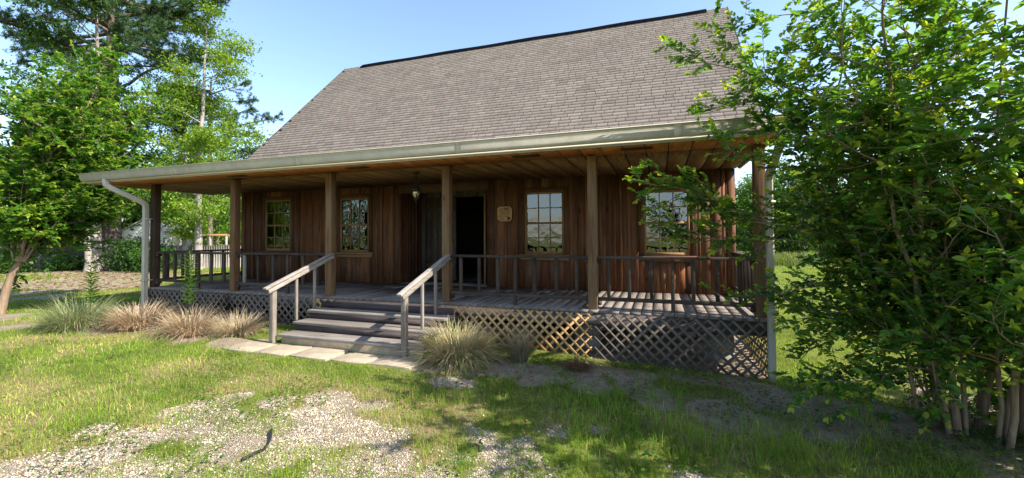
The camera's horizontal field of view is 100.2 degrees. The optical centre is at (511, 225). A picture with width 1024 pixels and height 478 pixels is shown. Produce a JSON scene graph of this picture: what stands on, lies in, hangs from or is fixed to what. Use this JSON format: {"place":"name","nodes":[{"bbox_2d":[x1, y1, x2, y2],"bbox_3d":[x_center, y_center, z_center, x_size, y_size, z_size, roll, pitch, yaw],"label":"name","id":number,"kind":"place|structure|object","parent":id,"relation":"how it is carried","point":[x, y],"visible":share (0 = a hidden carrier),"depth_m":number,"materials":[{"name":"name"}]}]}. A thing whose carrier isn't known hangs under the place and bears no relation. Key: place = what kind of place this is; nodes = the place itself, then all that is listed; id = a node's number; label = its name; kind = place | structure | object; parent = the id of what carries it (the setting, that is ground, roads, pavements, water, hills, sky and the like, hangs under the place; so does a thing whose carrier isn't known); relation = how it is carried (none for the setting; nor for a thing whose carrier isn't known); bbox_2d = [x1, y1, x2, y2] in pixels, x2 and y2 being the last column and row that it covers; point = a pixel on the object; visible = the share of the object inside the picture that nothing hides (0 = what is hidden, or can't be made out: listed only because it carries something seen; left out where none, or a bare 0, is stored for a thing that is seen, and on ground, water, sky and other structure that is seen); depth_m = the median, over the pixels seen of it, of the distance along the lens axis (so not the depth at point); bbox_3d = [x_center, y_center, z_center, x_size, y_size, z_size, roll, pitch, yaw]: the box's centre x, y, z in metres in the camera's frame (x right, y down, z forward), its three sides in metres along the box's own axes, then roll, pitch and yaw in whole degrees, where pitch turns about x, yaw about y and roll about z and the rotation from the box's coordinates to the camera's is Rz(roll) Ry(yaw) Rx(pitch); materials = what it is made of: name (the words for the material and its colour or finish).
{"place":"outdoors","nodes":[
{"label":"outdoors","id":0,"kind":"place"},
{"bbox_2d":[0,359,746,477],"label":"gravel","id":1,"kind":"structure","parent":0,"point":[236,449],"depth_m":3.57,"materials":[{"name":"grey gravel"}]},
{"bbox_2d":[241,428,272,460],"bbox_3d":[-2.042,1.778,3.510,0.102,0.053,0.548,0,-1,-8],"label":"hose piece","id":2,"kind":"object","parent":1,"relation":"on","point":[265,446],"visible":1,"depth_m":3.42,"materials":[{"name":"black rubber"}]},
{"bbox_2d":[0,239,1023,477],"bbox_3d":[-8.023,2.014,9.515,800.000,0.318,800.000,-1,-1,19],"label":"ground","id":3,"kind":"structure","parent":0,"point":[11,467],"depth_m":4.28,"materials":[{"name":"green plant"}]},
{"bbox_2d":[0,246,50,273],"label":"shrub","id":4,"kind":"object","parent":3,"relation":"on","point":[3,269],"visible":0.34,"depth_m":22.31,"materials":[{"name":"green plant"}]},
{"bbox_2d":[23,247,83,271],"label":"shrub","id":5,"kind":"object","parent":3,"relation":"on","point":[61,264],"visible":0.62,"depth_m":23.35,"materials":[{"name":"green plant"}]},
{"bbox_2d":[0,244,123,269],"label":"fence","id":6,"kind":"object","parent":3,"relation":"on","point":[60,254],"visible":0.06,"depth_m":24.57,"materials":[{"name":"brown wood"}]},
{"bbox_2d":[9,291,134,335],"bbox_3d":[-7.888,1.516,7.774,1.964,0.707,1.899,-1,-1,19],"label":"grass clump","id":7,"kind":"object","parent":3,"relation":"on","point":[74,319],"visible":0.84,"depth_m":7.56,"materials":[{"name":"green grass blades"}]},
{"bbox_2d":[0,0,168,270],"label":"slender tree","id":8,"kind":"object","parent":3,"relation":"on","point":[56,33],"visible":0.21,"depth_m":22.27,"materials":[{"name":"green plant"}]},
{"bbox_2d":[82,262,101,313],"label":"tall weed","id":9,"kind":"object","parent":3,"relation":"on","point":[92,283],"visible":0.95,"depth_m":7.83,"materials":[{"name":"green plant"}]},
{"bbox_2d":[0,35,186,313],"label":"crape myrtle","id":10,"kind":"object","parent":3,"relation":"on","point":[49,197],"visible":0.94,"depth_m":9.79,"materials":[{"name":"green plant"}]},
{"bbox_2d":[79,152,136,240],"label":"broadleaf tree","id":11,"kind":"object","parent":3,"relation":"on","point":[123,219],"visible":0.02,"depth_m":48.45,"materials":[{"name":"green plant"}]},
{"bbox_2d":[0,0,231,270],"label":"pine tree","id":12,"kind":"object","parent":3,"relation":"on","point":[157,32],"visible":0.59,"depth_m":23.28,"materials":[{"name":"green plant"}]},
{"bbox_2d":[83,168,164,271],"bbox_3d":[-21.957,-0.857,23.310,5.881,6.835,6.067,1,-2,-42],"label":"leaning tree","id":13,"kind":"object","parent":3,"relation":"on","point":[88,257],"visible":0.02,"depth_m":22.60,"materials":[{"name":"green plant"}]},
{"bbox_2d":[93,228,167,271],"bbox_3d":[-20.713,1.592,23.743,3.987,2.994,3.976,-1,-1,19],"label":"shrub","id":14,"kind":"object","parent":3,"relation":"on","point":[130,243],"visible":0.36,"depth_m":22.79,"materials":[{"name":"green plant"}]},
{"bbox_2d":[82,296,182,336],"bbox_3d":[-6.788,1.583,7.795,1.603,0.585,1.585,0,-1,-22],"label":"grass clump","id":15,"kind":"object","parent":3,"relation":"on","point":[126,321],"visible":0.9,"depth_m":7.61,"materials":[{"name":"plant"}]},
{"bbox_2d":[121,191,150,229],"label":"broadleaf tree","id":16,"kind":"object","parent":3,"relation":"on","point":[138,210],"visible":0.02,"depth_m":46.49,"materials":[{"name":"green plant"}]},
{"bbox_2d":[105,240,180,272],"bbox_3d":[-18.863,1.711,22.491,3.286,2.367,3.702,-1,-1,19],"label":"shrub","id":17,"kind":"object","parent":3,"relation":"on","point":[134,259],"visible":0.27,"depth_m":22.00,"materials":[{"name":"green plant"}]},
{"bbox_2d":[121,220,191,258],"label":"storage shed","id":18,"kind":"structure","parent":3,"relation":"on","point":[137,231],"depth_m":37.01,"materials":[{"name":"white"}]},
{"bbox_2d":[124,159,220,242],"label":"broadleaf tree","id":19,"kind":"object","parent":3,"relation":"on","point":[147,199],"visible":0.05,"depth_m":42.15,"materials":[{"name":"green plant"}]},
{"bbox_2d":[146,132,217,245],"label":"broadleaf tree","id":20,"kind":"object","parent":3,"relation":"on","point":[167,161],"visible":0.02,"depth_m":44.04,"materials":[{"name":"green plant"}]},
{"bbox_2d":[125,244,240,267],"bbox_3d":[-16.553,1.741,24.901,11.888,1.462,0.065,0,-1,0],"label":"picket fence","id":21,"kind":"object","parent":3,"relation":"on","point":[216,260],"visible":0.14,"depth_m":24.87,"materials":[{"name":"wood"}]},
{"bbox_2d":[121,76,245,268],"bbox_3d":[-18.450,-2.867,24.201,5.188,10.799,6.205,-1,-1,19],"label":"pale barked tree","id":22,"kind":"object","parent":3,"relation":"on","point":[182,232],"visible":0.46,"depth_m":23.71,"materials":[{"name":"green plant"}]},
{"bbox_2d":[138,303,231,344],"bbox_3d":[-5.467,1.570,7.266,1.501,0.596,1.580,-1,-1,19],"label":"grass clump","id":23,"kind":"object","parent":3,"relation":"on","point":[189,326],"visible":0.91,"depth_m":7.12,"materials":[{"name":"plant"}]},
{"bbox_2d":[181,251,199,315],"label":"tall weed","id":24,"kind":"object","parent":3,"relation":"on","point":[191,293],"visible":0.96,"depth_m":7.39,"materials":[{"name":"green plant"}]},
{"bbox_2d":[126,1,272,269],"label":"pale barked tree","id":25,"kind":"object","parent":3,"relation":"on","point":[222,55],"visible":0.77,"depth_m":23.32,"materials":[{"name":"green plant"}]},
{"bbox_2d":[161,155,241,245],"bbox_3d":[-24.516,-1.421,36.765,8.231,8.923,9.612,-1,-1,19],"label":"broadleaf tree","id":26,"kind":"object","parent":3,"relation":"on","point":[217,226],"visible":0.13,"depth_m":35.05,"materials":[{"name":"green plant"}]},
{"bbox_2d":[179,234,229,245],"bbox_3d":[-20.539,1.605,28.998,3.207,2.107,1.190,0,-1,0],"label":"swing frame","id":27,"kind":"object","parent":3,"relation":"on","point":[210,239],"visible":0.37,"depth_m":28.44,"materials":[{"name":"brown wood"}]},
{"bbox_2d":[166,78,284,245],"bbox_3d":[-21.235,-4.246,31.660,8.539,13.975,6.404,0,-1,-12],"label":"pine tree","id":28,"kind":"object","parent":3,"relation":"on","point":[251,110],"visible":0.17,"depth_m":31.45,"materials":[{"name":"green plant"}]},
{"bbox_2d":[211,144,252,245],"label":"broadleaf tree","id":29,"kind":"object","parent":3,"relation":"on","point":[226,212],"visible":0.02,"depth_m":39.11,"materials":[{"name":"green plant"}]},
{"bbox_2d":[196,305,278,340],"bbox_3d":[-4.650,1.620,7.229,1.292,0.499,1.348,-1,-1,19],"label":"grass clump","id":30,"kind":"object","parent":3,"relation":"on","point":[236,328],"visible":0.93,"depth_m":7.15,"materials":[{"name":"plant"}]},
{"bbox_2d":[224,341,277,352],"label":"paving slab","id":31,"kind":"structure","parent":3,"relation":"on","point":[252,346],"depth_m":6.45,"materials":[{"name":"concrete"}]},
{"bbox_2d":[252,344,311,356],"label":"paving slab","id":32,"kind":"structure","parent":3,"relation":"on","point":[280,349],"depth_m":6.26,"materials":[{"name":"concrete"}]},
{"bbox_2d":[289,347,347,361],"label":"paving slab","id":33,"kind":"structure","parent":3,"relation":"on","point":[320,354],"depth_m":6.07,"materials":[{"name":"concrete"}]},
{"bbox_2d":[331,352,381,363],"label":"paving slab","id":34,"kind":"structure","parent":3,"relation":"on","point":[352,357],"depth_m":5.89,"materials":[{"name":"concrete"}]},
{"bbox_2d":[367,355,426,369],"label":"paving slab","id":35,"kind":"structure","parent":3,"relation":"on","point":[392,361],"depth_m":5.71,"materials":[{"name":"concrete"}]},
{"bbox_2d":[78,6,785,382],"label":"wooden house","id":36,"kind":"structure","parent":3,"relation":"on","point":[550,138],"depth_m":8.88,"materials":[{"name":"brown wood"}]},
{"bbox_2d":[260,196,294,255],"bbox_3d":[-6.115,0.005,11.225,1.110,1.525,0.160,-1,-1,19],"label":"window","id":37,"kind":"structure","parent":36,"relation":"in","point":[266,201],"depth_m":11.23,"materials":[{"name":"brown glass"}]},
{"bbox_2d":[336,194,373,256],"bbox_3d":[-3.823,0.000,10.432,1.080,1.515,0.160,-1,-1,19],"label":"window","id":38,"kind":"structure","parent":36,"relation":"in","point":[340,252],"depth_m":10.42,"materials":[{"name":"brown wood"}]},
{"bbox_2d":[410,172,421,202],"bbox_3d":[-1.779,-0.706,7.940,0.216,0.590,0.216,-1,-1,19],"label":"hanging lantern","id":39,"kind":"object","parent":36,"relation":"hanging from","point":[416,189],"visible":1,"depth_m":7.89,"materials":[{"name":"black metal"}]},
{"bbox_2d":[425,198,456,279],"bbox_3d":[-1.796,0.322,10.667,0.856,2.040,0.139,-1,-1,19],"label":"door","id":40,"kind":"structure","parent":36,"relation":"in","point":[433,206],"depth_m":10.73,"materials":[{"name":"brown wood"}]},
{"bbox_2d":[484,193,485,285],"bbox_3d":[-0.622,0.302,9.849,0.361,2.030,0.790,-1,-1,19],"label":"door","id":41,"kind":"structure","parent":36,"relation":"in","point":[484,193],"depth_m":9.43,"materials":[{"name":"brown wood"}]},
{"bbox_2d":[497,206,512,221],"bbox_3d":[-0.151,-0.257,9.127,0.346,0.332,0.044,-1,-1,19],"label":"house sign","id":42,"kind":"object","parent":36,"relation":"attached to","point":[504,213],"visible":1,"depth_m":9.11,"materials":[{"name":"beige paper"}]},
{"bbox_2d":[519,187,569,260],"bbox_3d":[0.671,-0.040,8.878,1.070,1.495,0.160,-1,-1,19],"label":"window","id":43,"kind":"structure","parent":36,"relation":"in","point":[564,190],"depth_m":8.85,"materials":[{"name":"brown wood"}]},
{"bbox_2d":[638,185,696,261],"bbox_3d":[2.920,-0.040,8.100,1.050,1.435,0.160,-1,-1,19],"label":"window","id":44,"kind":"structure","parent":36,"relation":"in","point":[690,247],"depth_m":8.08,"materials":[{"name":"brown wood"}]},
{"bbox_2d":[399,316,513,375],"bbox_3d":[-0.752,1.567,5.980,1.696,0.628,1.607,-1,-1,19],"label":"grass clump","id":45,"kind":"object","parent":3,"relation":"on","point":[459,347],"visible":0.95,"depth_m":5.76,"materials":[{"name":"plant"}]},
{"bbox_2d":[0,270,1023,477],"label":"leaf litter","id":46,"kind":"object","parent":3,"relation":"on","point":[369,457],"visible":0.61,"depth_m":4.47,"materials":[{"name":"plant"}]},
{"bbox_2d":[0,335,1023,477],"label":"weeds","id":47,"kind":"object","parent":3,"relation":"on","point":[995,450],"visible":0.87,"depth_m":3.89,"materials":[{"name":"green plant"}]},
{"bbox_2d":[47,186,991,253],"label":"distant woodland","id":48,"kind":"object","parent":3,"relation":"on","point":[132,218],"depth_m":46.66,"materials":[{"name":"green plant"}]},
{"bbox_2d":[493,323,549,362],"bbox_3d":[0.105,1.603,5.953,0.832,0.581,0.816,-1,-1,19],"label":"grass clump","id":49,"kind":"object","parent":3,"relation":"on","point":[521,353],"visible":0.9,"depth_m":5.88,"materials":[{"name":"plant"}]},
{"bbox_2d":[555,353,600,373],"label":"grass clump","id":50,"kind":"object","parent":3,"relation":"on","point":[577,365],"visible":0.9,"depth_m":5.57,"materials":[{"name":"plant"}]},
{"bbox_2d":[735,172,797,253],"bbox_3d":[20.741,-0.767,35.081,8.121,8.185,7.638,0,-1,-15],"label":"broadleaf tree","id":51,"kind":"object","parent":3,"relation":"on","point":[773,206],"visible":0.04,"depth_m":34.77,"materials":[{"name":"green plant"}]},
{"bbox_2d":[735,170,804,254],"bbox_3d":[17.472,-0.549,30.863,7.268,7.336,7.662,-1,-1,19],"label":"broadleaf tree","id":52,"kind":"object","parent":3,"relation":"on","point":[747,246],"visible":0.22,"depth_m":30.18,"materials":[{"name":"green plant"}]},
{"bbox_2d":[735,155,861,255],"bbox_3d":[20.039,-1.062,29.837,8.040,8.616,8.548,0,-1,-20],"label":"broadleaf tree","id":53,"kind":"object","parent":3,"relation":"on","point":[800,246],"visible":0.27,"depth_m":29.82,"materials":[{"name":"green plant"}]},
{"bbox_2d":[622,0,1023,451],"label":"crape myrtle","id":54,"kind":"object","parent":3,"relation":"on","point":[906,265],"visible":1,"depth_m":3.83,"materials":[{"name":"green plant"}]},
{"bbox_2d":[774,156,880,248],"bbox_3d":[23.753,-1.247,30.831,8.442,9.047,8.976,1,-2,-43],"label":"broadleaf tree","id":55,"kind":"object","parent":3,"relation":"on","point":[827,203],"visible":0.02,"depth_m":30.69,"materials":[{"name":"green plant"}]},
{"bbox_2d":[739,250,958,265],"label":"tall field grass","id":56,"kind":"structure","parent":3,"relation":"on","point":[792,260],"depth_m":26.02,"materials":[{"name":"green plant"}]},
{"bbox_2d":[954,159,1023,235],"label":"broadleaf tree","id":57,"kind":"object","parent":3,"relation":"on","point":[987,203],"visible":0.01,"depth_m":32.95,"materials":[{"name":"green plant"}]},
{"bbox_2d":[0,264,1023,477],"bbox_3d":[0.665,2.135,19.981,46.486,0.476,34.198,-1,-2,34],"label":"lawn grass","id":58,"kind":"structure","parent":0,"point":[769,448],"depth_m":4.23,"materials":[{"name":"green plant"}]},
{"bbox_2d":[0,0,1023,205],"label":"sky","id":59,"kind":"structure","parent":0,"point":[306,44],"materials":[{"name":"blue"}]}
]}

